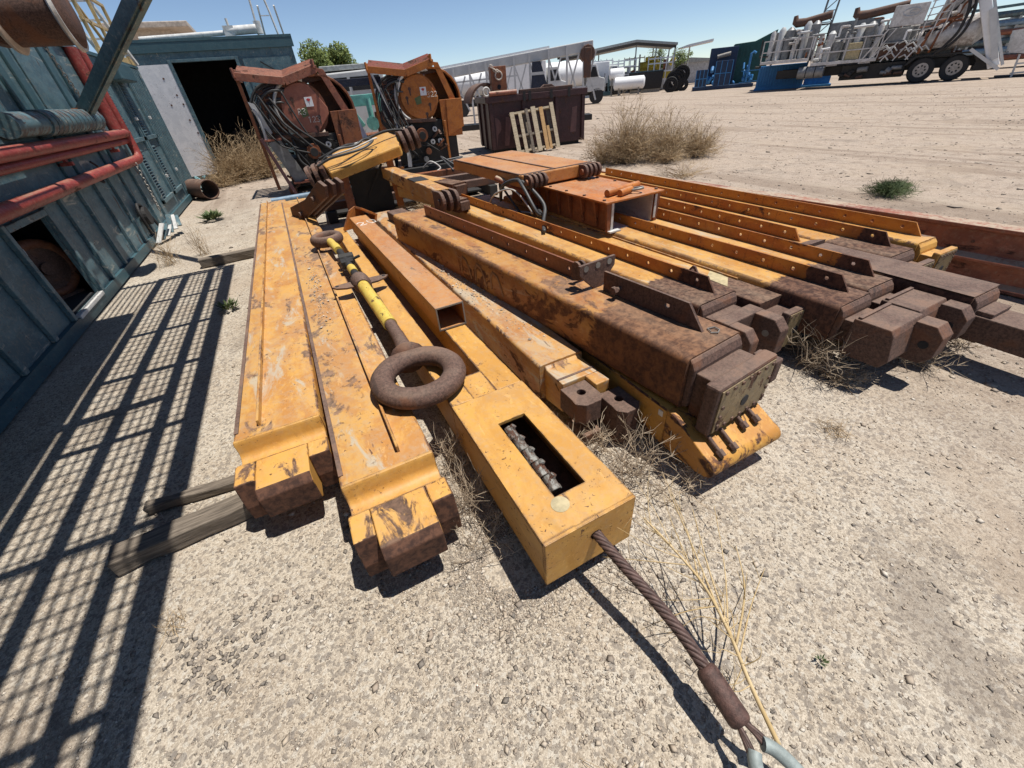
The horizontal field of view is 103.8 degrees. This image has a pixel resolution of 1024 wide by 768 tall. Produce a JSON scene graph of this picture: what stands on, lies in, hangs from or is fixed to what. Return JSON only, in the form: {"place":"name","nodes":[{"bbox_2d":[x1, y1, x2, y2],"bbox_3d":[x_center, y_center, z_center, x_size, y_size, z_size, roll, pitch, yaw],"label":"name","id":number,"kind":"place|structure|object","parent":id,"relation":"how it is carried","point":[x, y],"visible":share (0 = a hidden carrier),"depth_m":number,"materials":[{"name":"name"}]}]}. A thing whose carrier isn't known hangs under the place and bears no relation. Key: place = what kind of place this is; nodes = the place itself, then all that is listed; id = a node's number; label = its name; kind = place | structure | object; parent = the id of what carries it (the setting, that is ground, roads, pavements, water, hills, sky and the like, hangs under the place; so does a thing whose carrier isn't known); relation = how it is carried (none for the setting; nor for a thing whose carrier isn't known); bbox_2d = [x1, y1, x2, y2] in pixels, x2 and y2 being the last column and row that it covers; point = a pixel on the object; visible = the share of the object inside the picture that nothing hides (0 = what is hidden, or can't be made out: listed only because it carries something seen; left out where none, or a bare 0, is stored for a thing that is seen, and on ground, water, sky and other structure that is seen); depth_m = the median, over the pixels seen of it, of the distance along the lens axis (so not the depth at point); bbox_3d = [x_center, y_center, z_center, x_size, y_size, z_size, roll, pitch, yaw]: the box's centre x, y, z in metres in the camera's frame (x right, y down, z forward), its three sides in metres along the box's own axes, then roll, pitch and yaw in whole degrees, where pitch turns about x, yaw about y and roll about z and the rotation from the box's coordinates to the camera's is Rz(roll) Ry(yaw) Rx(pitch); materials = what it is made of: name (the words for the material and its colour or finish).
{"place":"outdoors","nodes":[
{"label":"outdoors","id":0,"kind":"place"},
{"bbox_2d":[387,208,407,221],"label":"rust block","id":1,"kind":"structure","parent":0,"point":[390,213],"depth_m":4.73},
{"bbox_2d":[0,58,1023,767],"bbox_3d":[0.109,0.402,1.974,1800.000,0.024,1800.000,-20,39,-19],"label":"ground","id":2,"kind":"structure","parent":0,"point":[182,282],"depth_m":1.59,"materials":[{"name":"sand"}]},
{"bbox_2d":[0,0,193,433],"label":"skid house","id":3,"kind":"structure","parent":2,"relation":"on","point":[90,156],"depth_m":4.21,"materials":[{"name":"teal paint"}]},
{"bbox_2d":[0,0,88,55],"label":"cable drum","id":4,"kind":"object","parent":3,"relation":"hanging from","point":[25,25],"visible":1,"depth_m":3.50,"materials":[{"name":"brown metal"}]},
{"bbox_2d":[16,239,84,299],"bbox_3d":[-4.523,-1.107,3.880,0.120,0.563,0.555,1,37,9],"label":"spare flange","id":5,"kind":"object","parent":3,"relation":"in","point":[55,266],"visible":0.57,"depth_m":3.93,"materials":[{"name":"metal"}]},
{"bbox_2d":[101,20,195,58],"bbox_3d":[-19.733,-17.550,23.905,3.800,5.550,4.300,-20,39,-19],"label":"pale hut","id":6,"kind":"object","parent":2,"relation":"on","point":[150,28],"visible":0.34,"depth_m":21.31,"materials":[{"name":"metal"}]},
{"bbox_2d":[135,203,181,242],"bbox_3d":[-5.314,-2.509,6.067,0.192,0.556,0.812,-4,37,2],"label":"scrap bracket","id":7,"kind":"object","parent":2,"relation":"on","point":[170,225],"visible":0.98,"depth_m":5.99,"materials":[{"name":"metal"}]},
{"bbox_2d":[150,608,185,649],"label":"dry weed","id":8,"kind":"object","parent":2,"relation":"on","point":[163,627],"visible":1,"depth_m":1.46,"materials":[{"name":"plant"}]},
{"bbox_2d":[142,220,211,268],"bbox_3d":[-4.259,-1.778,5.062,0.687,0.457,0.531,-20,39,-19],"label":"dry weed","id":9,"kind":"object","parent":2,"relation":"on","point":[171,255],"visible":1,"depth_m":5.10,"materials":[{"name":"plant"}]},
{"bbox_2d":[143,475,234,514],"bbox_3d":[-1.348,0.477,2.005,0.838,0.057,0.060,-16,38,-14],"label":"timber","id":10,"kind":"object","parent":2,"relation":"on","point":[190,495],"visible":0.47,"depth_m":1.93,"materials":[{"name":"wood"}]},
{"bbox_2d":[185,179,219,198],"bbox_3d":[-6.826,-4.291,8.820,0.700,0.380,0.380,16,42,27],"label":"pipe section","id":11,"kind":"object","parent":2,"relation":"on","point":[211,190],"visible":0.9,"depth_m":8.78,"materials":[{"name":"metal"}]},
{"bbox_2d":[194,209,223,219],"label":"green weed","id":12,"kind":"object","parent":2,"relation":"on","point":[210,215],"visible":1,"depth_m":6.97,"materials":[{"name":"green plant"}]},
{"bbox_2d":[128,0,296,178],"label":"doghouse cabin","id":13,"kind":"object","parent":2,"relation":"on","point":[191,84],"visible":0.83,"depth_m":10.86,"materials":[{"name":"metal"}]},
{"bbox_2d":[242,55,294,153],"bbox_3d":[-6.581,-7.926,11.574,1.180,2.370,0.017,-20,39,-19],"label":"panel door","id":14,"kind":"structure","parent":13,"relation":"in","point":[276,62],"depth_m":10.97,"materials":[{"name":"teal paint"}]},
{"bbox_2d":[108,483,323,576],"bbox_3d":[-1.276,0.580,1.832,0.884,0.094,0.112,-23,40,-22],"label":"timber","id":15,"kind":"object","parent":2,"relation":"on","point":[133,553],"visible":0.59,"depth_m":1.72,"materials":[{"name":"wood"}]},
{"bbox_2d":[233,200,338,518],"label":"box beam","id":16,"kind":"structure","parent":15,"relation":"on","point":[282,444],"depth_m":2.02,"materials":[{"name":"metal"}]},
{"bbox_2d":[213,297,237,311],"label":"green weed","id":17,"kind":"object","parent":2,"relation":"on","point":[225,305],"visible":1,"depth_m":3.76,"materials":[{"name":"green plant"}]},
{"bbox_2d":[198,247,254,267],"bbox_3d":[-3.304,-1.667,5.089,1.145,0.107,0.106,-22,40,-21],"label":"timber","id":18,"kind":"object","parent":2,"relation":"on","point":[222,258],"visible":0.52,"depth_m":4.96,"materials":[{"name":"wood"}]},
{"bbox_2d":[281,197,461,576],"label":"box beam","id":19,"kind":"structure","parent":18,"relation":"on","point":[397,492],"depth_m":1.71,"materials":[{"name":"metal"}]},
{"bbox_2d":[290,177,344,218],"bbox_3d":[-2.420,-2.248,4.960,1.195,0.573,0.320,25,46,34],"label":"hinge link","id":20,"kind":"object","parent":19,"relation":"on","point":[320,199],"visible":0.87,"depth_m":4.69,"materials":[{"name":"metal"}]},
{"bbox_2d":[305,258,339,374],"bbox_3d":[-1.416,-0.617,2.954,0.131,0.016,2.184,-20,39,-19],"label":"grit","id":21,"kind":"object","parent":19,"relation":"on","point":[312,278],"visible":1,"depth_m":3.05,"materials":[{"name":"stone"}]},
{"bbox_2d":[192,122,285,186],"bbox_3d":[-7.046,-6.004,10.294,1.833,1.402,2.520,28,48,37],"label":"tumbleweed","id":22,"kind":"object","parent":2,"relation":"on","point":[239,171],"visible":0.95,"depth_m":10.22,"materials":[{"name":"plant"}]},
{"bbox_2d":[271,192,309,201],"bbox_3d":[-4.183,-3.732,7.968,1.106,0.098,0.100,-22,40,-21],"label":"steel pipe","id":23,"kind":"object","parent":2,"relation":"on","point":[295,196],"visible":0.43,"depth_m":7.87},
{"bbox_2d":[229,59,362,193],"bbox_3d":[-4.236,-5.359,8.369,1.994,2.262,1.551,-18,38,-16],"label":"winch","id":24,"kind":"object","parent":2,"relation":"on","point":[290,100],"visible":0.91,"depth_m":7.98,"materials":[{"name":"paint"}]},
{"bbox_2d":[297,38,358,83],"bbox_3d":[-12.944,-21.419,28.733,3.730,4.955,4.567,19,43,29],"label":"leafy tree","id":25,"kind":"object","parent":2,"relation":"on","point":[331,55],"visible":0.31,"depth_m":26.87,"materials":[{"name":"green plant"}]},
{"bbox_2d":[319,63,392,142],"bbox_3d":[-5.606,-10.026,14.608,2.400,2.460,1.812,-14,37,-11],"label":"white cab","id":26,"kind":"object","parent":2,"relation":"on","point":[346,71],"visible":0.15,"depth_m":13.51,"materials":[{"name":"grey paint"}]},
{"bbox_2d":[303,126,420,215],"bbox_3d":[-2.092,-3.013,5.862,1.619,1.150,0.763,-16,38,-14],"label":"gantry head","id":27,"kind":"object","parent":2,"relation":"on","point":[371,190],"visible":0.7,"depth_m":5.68},
{"bbox_2d":[317,138,373,167],"bbox_3d":[-2.217,-3.106,5.382,0.823,0.253,0.276,-27,42,-26],"label":"hose","id":28,"kind":"object","parent":27,"relation":"on","point":[325,159],"visible":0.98,"depth_m":5.33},
{"bbox_2d":[326,137,376,157],"bbox_3d":[-2.156,-3.202,5.426,0.726,0.155,0.189,-27,42,-26],"label":"hose","id":29,"kind":"object","parent":28,"relation":"on","point":[367,141],"visible":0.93,"depth_m":5.37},
{"bbox_2d":[318,128,401,159],"bbox_3d":[-2.075,-3.309,5.524,1.211,0.251,0.124,-24,41,-24],"label":"hose","id":30,"kind":"object","parent":27,"relation":"on","point":[370,136],"visible":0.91,"depth_m":5.59,"materials":[{"name":"black rubber"}]},
{"bbox_2d":[336,76,398,165],"bbox_3d":[-3.495,-6.319,9.839,1.050,1.900,0.610,-15,38,-12],"label":"navy stand","id":31,"kind":"object","parent":2,"relation":"on","point":[354,82],"visible":0.11,"depth_m":9.49,"materials":[{"name":"paint"}]},
{"bbox_2d":[350,93,399,159],"bbox_3d":[-4.080,-7.290,11.196,1.845,1.922,1.100,-15,38,-12],"label":"mint machine","id":32,"kind":"object","parent":2,"relation":"on","point":[367,100],"visible":0.26,"depth_m":10.71,"materials":[{"name":"paint"}]},
{"bbox_2d":[324,156,497,223],"bbox_3d":[-2.030,-3.743,7.400,3.113,0.468,2.600,-17,38,-16],"label":"greasy skid","id":33,"kind":"object","parent":2,"relation":"on","point":[446,170],"visible":0.28,"depth_m":7.12,"materials":[{"name":"black metal"}]},
{"bbox_2d":[394,199,430,210],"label":"dry weed","id":34,"kind":"object","parent":2,"relation":"on","point":[415,206],"visible":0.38,"depth_m":5.98,"materials":[{"name":"plant"}]},
{"bbox_2d":[364,53,463,168],"bbox_3d":[-2.203,-6.488,9.610,1.994,2.246,1.501,-11,37,-8],"label":"winch","id":35,"kind":"object","parent":2,"relation":"on","point":[417,93],"visible":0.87,"depth_m":9.28,"materials":[{"name":"orange paint"}]},
{"bbox_2d":[454,72,486,116],"bbox_3d":[-1.975,-19.901,27.351,5.800,2.482,1.612,-11,37,-7],"label":"white truck","id":36,"kind":"object","parent":2,"relation":"on","point":[466,86],"visible":0.04,"depth_m":26.45,"materials":[{"name":"paint"}]},
{"bbox_2d":[430,426,523,567],"bbox_3d":[-0.199,0.413,1.702,0.419,0.354,0.683,-20,39,-19],"label":"dry weed","id":37,"kind":"object","parent":2,"relation":"on","point":[450,459],"visible":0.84,"depth_m":1.73,"materials":[{"name":"plant"}]},
{"bbox_2d":[334,227,635,584],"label":"slotted block beam","id":38,"kind":"structure","parent":2,"relation":"on","point":[561,493],"depth_m":1.65,"materials":[{"name":"yellow paint"},{"name":"rusted steel"},{"name":"steel"}]},
{"bbox_2d":[343,206,376,230],"bbox_3d":[-1.694,-1.839,4.451,0.359,0.235,0.185,-33,45,-32],"label":"bent plate","id":39,"kind":"object","parent":38,"relation":"on","point":[354,211],"visible":0.6,"depth_m":4.45,"materials":[{"name":"orange paint"}]},
{"bbox_2d":[310,230,465,409],"bbox_3d":[-1.132,-0.709,2.965,0.471,0.196,3.204,-22,40,-21],"label":"ring rod","id":40,"kind":"object","parent":38,"relation":"on","point":[406,356],"visible":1,"depth_m":2.06,"materials":[{"name":"brown metal"}]},
{"bbox_2d":[350,215,466,331],"bbox_3d":[-1.013,-1.097,3.428,0.204,0.154,2.754,-21,39,-20],"label":"square tube","id":41,"kind":"object","parent":38,"relation":"on","point":[440,304],"visible":1,"depth_m":2.83,"materials":[{"name":"orange paint"}]},
{"bbox_2d":[591,530,803,767],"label":"wire rope sling","id":42,"kind":"object","parent":38,"relation":"attached to","point":[726,700],"visible":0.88,"depth_m":1.09,"materials":[{"name":"metal"}]},
{"bbox_2d":[376,210,639,442],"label":"clevis beam","id":43,"kind":"structure","parent":2,"relation":"on","point":[557,371],"depth_m":2.21,"materials":[{"name":"yellow paint"},{"name":"rusted steel"}]},
{"bbox_2d":[415,251,544,339],"bbox_3d":[-0.444,-0.878,3.218,0.231,0.017,2.476,-21,39,-20],"label":"grit","id":44,"kind":"object","parent":43,"relation":"on","point":[434,263],"visible":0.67,"depth_m":3.05,"materials":[{"name":"stone"}]},
{"bbox_2d":[440,40,596,130],"bbox_3d":[-0.155,-12.880,17.513,7.611,2.727,1.000,-3,37,3],"label":"crane boom","id":45,"kind":"object","parent":2,"relation":"on","point":[585,51],"visible":0.71,"depth_m":16.84,"materials":[{"name":"grey paint"}]},
{"bbox_2d":[487,60,565,92],"bbox_3d":[0.925,-18.934,25.634,4.900,2.543,1.612,-8,37,-3],"label":"white truck","id":46,"kind":"object","parent":2,"relation":"on","point":[525,81],"visible":0.2,"depth_m":24.70,"materials":[{"name":"paint"}]},
{"bbox_2d":[474,87,587,152],"bbox_3d":[0.519,-7.737,11.696,2.840,1.340,1.780,-12,37,-9],"label":"scrap bin","id":47,"kind":"object","parent":2,"relation":"on","point":[496,130],"visible":0.89,"depth_m":11.02,"materials":[{"name":"metal"}]},
{"bbox_2d":[464,83,489,103],"bbox_3d":[-0.829,-8.009,11.029,0.962,0.420,0.500,-20,39,-19],"label":"curved scrap","id":48,"kind":"object","parent":47,"relation":"on","point":[470,92],"visible":0.71,"depth_m":10.84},
{"bbox_2d":[488,64,506,90],"bbox_3d":[-0.378,-8.043,10.772,0.452,0.868,0.299,-14,37,-11],"label":"rusty upright","id":49,"kind":"object","parent":47,"relation":"on","point":[497,79],"visible":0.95,"depth_m":10.62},
{"bbox_2d":[488,89,516,96],"bbox_3d":[-0.243,-7.616,10.499,0.738,0.117,0.120,-12,37,-9],"label":"scrap pipe","id":50,"kind":"object","parent":47,"relation":"on","point":[502,92],"visible":1,"depth_m":10.46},
{"bbox_2d":[519,84,571,93],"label":"scrap beam","id":51,"kind":"structure","parent":47,"relation":"on","point":[545,87],"depth_m":10.76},
{"bbox_2d":[509,102,559,152],"bbox_3d":[0.604,-6.735,10.612,1.267,1.114,0.490,-12,37,-9],"label":"wood pallet","id":52,"kind":"object","parent":2,"relation":"on","point":[549,130],"visible":0.89,"depth_m":10.60,"materials":[{"name":"wood"}]},
{"bbox_2d":[546,60,604,103],"bbox_3d":[3.495,-20.764,27.810,5.500,2.482,1.612,-5,37,0],"label":"white truck","id":53,"kind":"object","parent":2,"relation":"on","point":[597,80],"visible":0.36,"depth_m":27.06,"materials":[{"name":"paint"}]},
{"bbox_2d":[591,61,617,94],"bbox_3d":[8.472,-28.822,37.923,3.700,2.543,1.612,-3,37,4],"label":"white truck","id":54,"kind":"object","parent":2,"relation":"on","point":[604,67],"visible":0.22,"depth_m":36.87,"materials":[{"name":"paint"}]},
{"bbox_2d":[600,73,609,95],"bbox_3d":[8.299,-27.954,37.501,1.800,1.700,1.000,3,37,11],"label":"pump skid","id":55,"kind":"object","parent":2,"relation":"on","point":[607,93],"visible":0.4,"depth_m":37.12,"materials":[{"name":"teal paint"}]},
{"bbox_2d":[431,194,788,353],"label":"perforated beam","id":56,"kind":"structure","parent":2,"relation":"on","point":[757,328],"depth_m":2.71,"materials":[{"name":"metal"}]},
{"bbox_2d":[397,186,469,212],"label":"short beam","id":57,"kind":"structure","parent":56,"relation":"on","point":[464,201],"depth_m":4.99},
{"bbox_2d":[381,166,460,211],"bbox_3d":[-1.184,-2.407,4.853,0.220,0.190,2.515,-21,39,-20],"label":"roller arm","id":58,"kind":"object","parent":57,"relation":"on","point":[442,198],"visible":0.94,"depth_m":4.35},
{"bbox_2d":[412,173,467,195],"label":"short beam","id":59,"kind":"structure","parent":56,"relation":"on","point":[459,186],"depth_m":4.92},
{"bbox_2d":[489,188,532,213],"bbox_3d":[-0.047,-1.935,4.205,0.144,0.260,0.812,-30,43,-29],"label":"hose","id":60,"kind":"object","parent":56,"relation":"on","point":[521,197],"visible":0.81,"depth_m":4.04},
{"bbox_2d":[499,178,546,232],"bbox_3d":[0.148,-1.811,3.938,0.242,0.350,1.124,-18,38,-16],"label":"hose","id":61,"kind":"object","parent":56,"relation":"on","point":[532,190],"visible":0.89,"depth_m":3.88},
{"bbox_2d":[609,67,624,95],"bbox_3d":[9.359,-27.091,35.983,1.340,1.970,0.840,4,38,12],"label":"white tank","id":62,"kind":"object","parent":2,"relation":"on","point":[614,73],"visible":0.88,"depth_m":35.36,"materials":[{"name":"metal"}]},
{"bbox_2d":[561,40,677,91],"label":"open shed","id":63,"kind":"structure","parent":2,"relation":"on","point":[656,45],"depth_m":37.35,"materials":[{"name":"metal"}]},
{"bbox_2d":[612,57,636,93],"bbox_3d":[10.665,-29.399,38.337,2.200,2.638,0.650,4,38,13],"label":"white trailer","id":64,"kind":"object","parent":2,"relation":"on","point":[629,68],"visible":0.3,"depth_m":37.62,"materials":[{"name":"paint"}]},
{"bbox_2d":[613,75,644,95],"bbox_3d":[10.248,-26.154,35.166,2.640,1.310,0.920,4,38,13],"label":"white tank","id":65,"kind":"object","parent":2,"relation":"on","point":[636,82],"visible":0.99,"depth_m":34.77,"materials":[{"name":"metal"}]},
{"bbox_2d":[475,195,804,346],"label":"plate topped beam","id":66,"kind":"structure","parent":2,"relation":"on","point":[757,296],"depth_m":2.71,"materials":[{"name":"metal"}]},
{"bbox_2d":[640,71,651,92],"bbox_3d":[12.276,-27.614,36.655,1.240,1.560,1.100,6,38,15],"label":"black bin","id":67,"kind":"object","parent":2,"relation":"on","point":[647,85],"visible":0.62,"depth_m":36.23,"materials":[{"name":"metal"}]},
{"bbox_2d":[568,406,727,527],"bbox_3d":[0.588,0.303,1.758,0.584,0.379,0.796,-20,39,-19],"label":"dry weed","id":68,"kind":"object","parent":2,"relation":"on","point":[649,458],"visible":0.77,"depth_m":1.79,"materials":[{"name":"plant"}]},
{"bbox_2d":[638,54,659,90],"bbox_3d":[13.462,-30.772,39.612,2.200,2.900,1.330,6,38,15],"label":"machine","id":69,"kind":"object","parent":2,"relation":"on","point":[642,66],"visible":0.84,"depth_m":38.89,"materials":[{"name":"yellow paint"}]},
{"bbox_2d":[650,70,663,91],"bbox_3d":[13.069,-27.531,36.442,1.240,1.560,1.100,6,38,15],"label":"black bin","id":70,"kind":"object","parent":2,"relation":"on","point":[656,79],"visible":0.78,"depth_m":36.02,"materials":[{"name":"metal"}]},
{"bbox_2d":[582,85,733,167],"bbox_3d":[2.952,-5.271,8.083,3.143,1.357,1.889,-4,37,2],"label":"tumbleweed","id":71,"kind":"object","parent":2,"relation":"on","point":[670,148],"visible":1,"depth_m":8.16,"materials":[{"name":"plant"}]},
{"bbox_2d":[647,55,673,88],"bbox_3d":[13.740,-28.960,37.425,2.200,2.556,0.650,6,38,16],"label":"white trailer","id":72,"kind":"object","parent":2,"relation":"on","point":[665,62],"visible":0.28,"depth_m":36.80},
{"bbox_2d":[557,334,780,477],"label":"wedge beam","id":73,"kind":"structure","parent":2,"relation":"on","point":[752,429],"depth_m":1.78,"materials":[{"name":"yellow paint"},{"name":"rusted steel"}]},
{"bbox_2d":[393,205,782,435],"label":"flanged beam","id":74,"kind":"structure","parent":73,"relation":"on","point":[677,351],"depth_m":2.03,"materials":[{"name":"metal"}]},
{"bbox_2d":[664,76,677,91],"bbox_3d":[13.176,-24.830,33.278,1.095,1.084,0.210,7,38,17],"label":"black roll","id":75,"kind":"object","parent":2,"relation":"on","point":[674,80],"visible":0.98,"depth_m":33.21,"materials":[{"name":"rubber"}]},
{"bbox_2d":[666,68,685,91],"bbox_3d":[13.784,-25.576,33.781,1.595,1.579,0.210,8,39,17],"label":"tire","id":76,"kind":"object","parent":2,"relation":"on","point":[681,74],"visible":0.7,"depth_m":33.57,"materials":[{"name":"rubber"}]},
{"bbox_2d":[673,64,689,82],"bbox_3d":[14.143,-25.834,33.428,1.295,1.282,0.210,8,39,17],"label":"black roll","id":77,"kind":"object","parent":76,"relation":"on","point":[685,68],"visible":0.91,"depth_m":33.25,"materials":[{"name":"rubber"}]},
{"bbox_2d":[650,160,711,178],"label":"dry weed","id":78,"kind":"object","parent":2,"relation":"on","point":[684,175],"visible":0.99,"depth_m":6.88,"materials":[{"name":"plant"}]},
{"bbox_2d":[671,47,693,77],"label":"leafy tree","id":79,"kind":"object","parent":2,"relation":"on","point":[680,56],"visible":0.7,"depth_m":42.67,"materials":[{"name":"green plant"}]},
{"bbox_2d":[667,57,709,82],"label":"storage shed","id":80,"kind":"structure","parent":2,"relation":"on","point":[695,64],"depth_m":48.63,"materials":[{"name":"metal"}]},
{"bbox_2d":[606,471,780,744],"bbox_3d":[0.608,0.614,1.309,0.484,0.306,0.803,-20,39,-19],"label":"dry stalk","id":81,"kind":"object","parent":2,"relation":"on","point":[724,620],"visible":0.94,"depth_m":1.26,"materials":[{"name":"plant"}]},
{"bbox_2d":[679,39,713,84],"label":"white canopy","id":82,"kind":"object","parent":2,"relation":"on","point":[698,43],"visible":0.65,"depth_m":43.45,"materials":[{"name":"metal"}]},
{"bbox_2d":[692,46,758,90],"bbox_3d":[16.527,-24.370,30.934,4.451,2.550,1.822,8,39,17],"label":"pump unit","id":83,"kind":"object","parent":2,"relation":"on","point":[718,73],"visible":1,"depth_m":30.69,"materials":[{"name":"blue paint"}]},
{"bbox_2d":[503,194,953,367],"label":"perforated beam","id":84,"kind":"structure","parent":2,"relation":"on","point":[833,304],"depth_m":2.33,"materials":[{"name":"metal"}]},
{"bbox_2d":[512,176,664,233],"bbox_3d":[0.637,-1.999,4.178,0.650,0.314,1.900,-21,39,-20],"label":"box frame","id":85,"kind":"object","parent":84,"relation":"on","point":[596,201],"visible":0.78,"depth_m":3.75,"materials":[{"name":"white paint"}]},
{"bbox_2d":[453,150,601,188],"bbox_3d":[0.098,-2.518,4.659,0.910,0.144,1.882,-22,40,-21],"label":"hinged slab","id":86,"kind":"object","parent":85,"relation":"on","point":[532,170],"depth_m":4.29,"materials":[{"name":"bright orange paint"},{"name":"rusted steel"}]},
{"bbox_2d":[494,176,530,195],"bbox_3d":[0.004,-2.047,4.152,0.464,0.176,0.060,26,47,35],"label":"hydraulic cylinder","id":87,"kind":"object","parent":86,"relation":"attached to","point":[498,179],"visible":0.73,"depth_m":4.13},
{"bbox_2d":[511,177,542,216],"bbox_3d":[0.136,-1.906,4.035,0.202,0.327,0.676,-20,39,-19],"label":"hose","id":88,"kind":"object","parent":86,"relation":"hanging from","point":[537,211],"visible":0.75,"depth_m":3.84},
{"bbox_2d":[730,30,777,83],"bbox_3d":[18.805,-25.648,31.569,2.747,3.089,1.630,9,39,19],"label":"green tank","id":89,"kind":"object","parent":2,"relation":"on","point":[746,50],"visible":0.68,"depth_m":31.00,"materials":[{"name":"metal"}]},
{"bbox_2d":[597,175,934,267],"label":"perforated beam","id":90,"kind":"structure","parent":2,"relation":"on","point":[855,237],"depth_m":3.12,"materials":[{"name":"metal"}]},
{"bbox_2d":[600,168,957,270],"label":"perforated beam","id":91,"kind":"structure","parent":2,"relation":"on","point":[909,234],"depth_m":3.33,"materials":[{"name":"metal"}]},
{"bbox_2d":[754,62,830,90],"bbox_3d":[17.733,-19.402,25.236,4.100,1.220,1.960,14,41,25],"label":"blue container","id":92,"kind":"object","parent":2,"relation":"on","point":[767,79],"visible":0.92,"depth_m":24.87,"materials":[{"name":"metal"}]},
{"bbox_2d":[649,208,975,340],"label":"perforated beam","id":93,"kind":"structure","parent":2,"relation":"on","point":[958,317],"depth_m":2.54,"materials":[{"name":"metal"}]},
{"bbox_2d":[601,169,1023,298],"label":"rail beam","id":94,"kind":"structure","parent":2,"relation":"on","point":[992,252],"depth_m":3.02,"materials":[{"name":"metal"}]},
{"bbox_2d":[803,0,839,80],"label":"lattice mast","id":95,"kind":"object","parent":2,"relation":"on","point":[831,21],"visible":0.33,"depth_m":22.96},
{"bbox_2d":[784,319,879,394],"bbox_3d":[1.827,-0.237,2.304,0.510,0.367,0.520,9,39,19],"label":"dry weed","id":96,"kind":"object","parent":2,"relation":"on","point":[840,372],"visible":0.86,"depth_m":2.31,"materials":[{"name":"plant"}]},
{"bbox_2d":[814,415,861,440],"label":"dry weed","id":97,"kind":"object","parent":2,"relation":"on","point":[837,429],"visible":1,"depth_m":1.98,"materials":[{"name":"plant"}]},
{"bbox_2d":[658,197,1023,357],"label":"perforated beam","id":98,"kind":"structure","parent":2,"relation":"on","point":[994,324],"depth_m":2.33,"materials":[{"name":"metal"}]},
{"bbox_2d":[755,0,1003,82],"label":"rig truck","id":99,"kind":"object","parent":2,"relation":"on","point":[914,43],"visible":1,"depth_m":20.44,"materials":[{"name":"white metal"}]},
{"bbox_2d":[856,176,921,201],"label":"green bush","id":100,"kind":"object","parent":2,"relation":"on","point":[892,188],"visible":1,"depth_m":5.08,"materials":[{"name":"green plant"}]},
{"bbox_2d":[896,338,993,379],"bbox_3d":[2.535,-0.245,2.377,0.831,0.241,0.528,-20,39,-19],"label":"dry weed","id":101,"kind":"object","parent":2,"relation":"on","point":[945,351],"visible":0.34,"depth_m":2.31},
{"bbox_2d":[958,2,1023,68],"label":"pipe rack","id":102,"kind":"object","parent":2,"relation":"on","point":[1015,20],"visible":0.07,"depth_m":24.18,"materials":[{"name":"metal"}]},
{"bbox_2d":[994,29,1023,77],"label":"hopper","id":103,"kind":"object","parent":2,"relation":"on","point":[1016,43],"visible":1,"depth_m":18.35,"materials":[{"name":"white paint"}]},
{"bbox_2d":[70,0,1023,83],"label":"sky","id":104,"kind":"structure","parent":0,"point":[395,31],"materials":[{"name":"blue"}]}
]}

